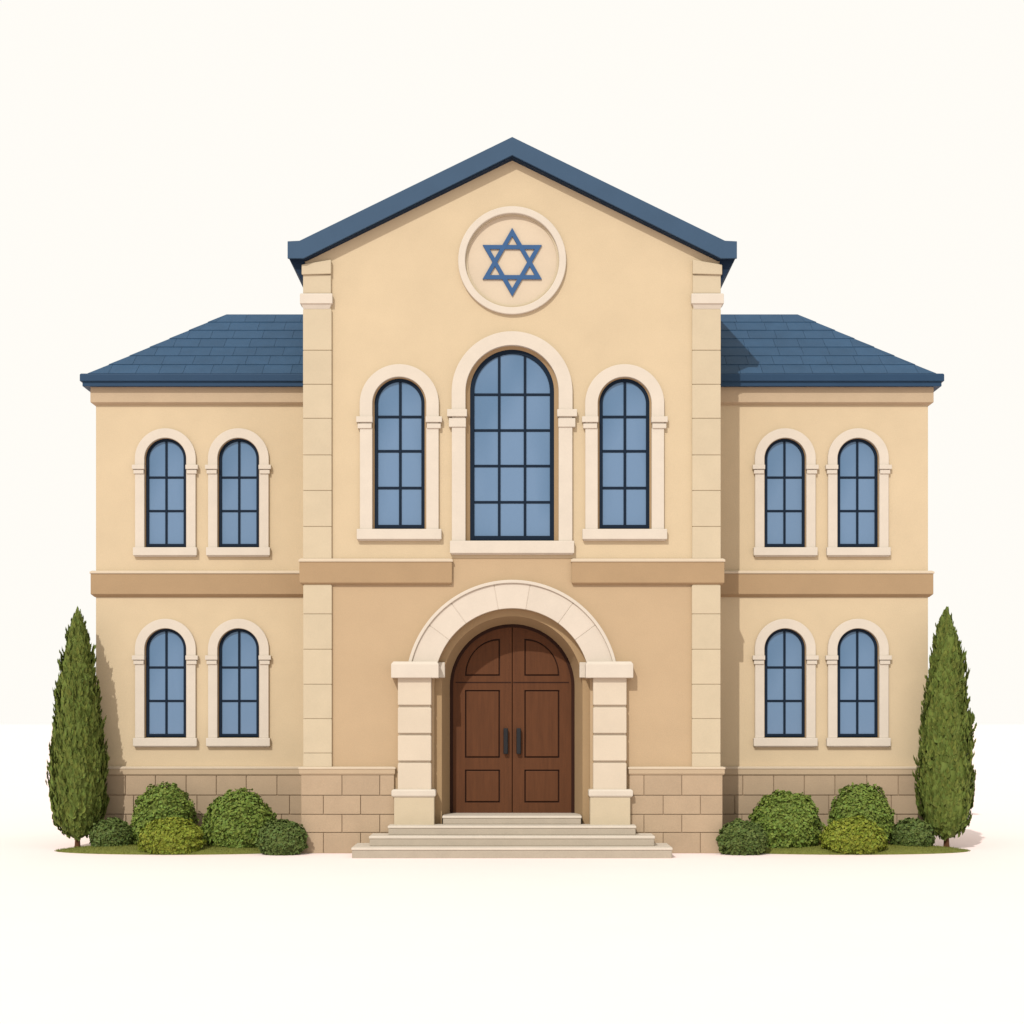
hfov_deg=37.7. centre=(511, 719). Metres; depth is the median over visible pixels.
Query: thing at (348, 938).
ground
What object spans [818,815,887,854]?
bush
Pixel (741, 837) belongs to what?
bush
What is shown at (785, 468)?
window
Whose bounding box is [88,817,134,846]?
bush
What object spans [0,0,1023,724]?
sky
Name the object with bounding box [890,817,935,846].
bush
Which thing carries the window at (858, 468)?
in the synagogue
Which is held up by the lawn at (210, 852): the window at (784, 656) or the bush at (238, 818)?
the bush at (238, 818)
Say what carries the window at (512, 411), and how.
in the synagogue
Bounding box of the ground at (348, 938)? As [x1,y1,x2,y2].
[0,724,1023,1023]
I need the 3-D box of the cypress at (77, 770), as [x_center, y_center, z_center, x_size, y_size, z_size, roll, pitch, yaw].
[-8.970,0.154,30.990,1.327,5.033,1.113,0,0,0]
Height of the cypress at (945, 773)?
5.033 m
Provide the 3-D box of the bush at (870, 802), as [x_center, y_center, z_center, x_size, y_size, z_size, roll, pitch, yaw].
[7.167,1.982,30.845,1.442,1.425,1.140,0,0,0]
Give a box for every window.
[132,428,198,556]
[132,619,198,746]
[205,428,271,556]
[205,619,271,746]
[356,364,441,540]
[447,331,576,554]
[582,364,667,540]
[752,428,818,556]
[752,619,818,746]
[825,428,891,556]
[825,619,891,746]
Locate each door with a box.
[453,627,511,812]
[513,627,570,812]
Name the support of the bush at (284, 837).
on the lawn at (210, 852)
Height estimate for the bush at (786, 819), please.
1.288 m
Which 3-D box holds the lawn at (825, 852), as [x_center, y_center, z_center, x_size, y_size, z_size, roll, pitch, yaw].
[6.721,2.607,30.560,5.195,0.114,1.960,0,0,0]
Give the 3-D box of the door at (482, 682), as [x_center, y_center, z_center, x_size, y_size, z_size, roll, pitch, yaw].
[-0.611,0.037,30.786,1.213,3.895,0.188,0,0,0]
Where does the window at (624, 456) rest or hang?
in the synagogue
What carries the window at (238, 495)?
in the synagogue
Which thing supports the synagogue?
on the ground at (348, 938)
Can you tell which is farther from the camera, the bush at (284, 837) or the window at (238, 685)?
the window at (238, 685)
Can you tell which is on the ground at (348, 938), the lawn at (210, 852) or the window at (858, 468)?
the lawn at (210, 852)
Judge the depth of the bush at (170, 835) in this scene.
29.62 m
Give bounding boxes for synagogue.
[80,137,943,857]
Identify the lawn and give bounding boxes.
[56,844,261,854]
[763,844,967,854]
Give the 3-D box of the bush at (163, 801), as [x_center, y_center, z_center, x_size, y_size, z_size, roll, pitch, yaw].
[-7.157,1.976,30.844,1.424,1.440,1.138,0,0,0]
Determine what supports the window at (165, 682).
in the synagogue
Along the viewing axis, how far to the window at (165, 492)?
31.63 m
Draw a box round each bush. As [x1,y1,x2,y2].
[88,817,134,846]
[130,781,198,844]
[137,817,205,854]
[201,787,276,847]
[255,818,308,855]
[715,818,768,855]
[748,789,825,847]
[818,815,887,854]
[827,782,895,844]
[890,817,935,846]
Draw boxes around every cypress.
[45,606,109,846]
[912,606,976,846]
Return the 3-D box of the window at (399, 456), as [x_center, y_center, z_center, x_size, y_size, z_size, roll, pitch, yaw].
[-2.250,-5.343,30.023,1.709,3.521,0.274,0,0,0]
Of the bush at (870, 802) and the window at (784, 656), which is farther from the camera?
the window at (784, 656)
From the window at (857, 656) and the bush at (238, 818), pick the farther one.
the window at (857, 656)
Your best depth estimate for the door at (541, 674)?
30.80 m

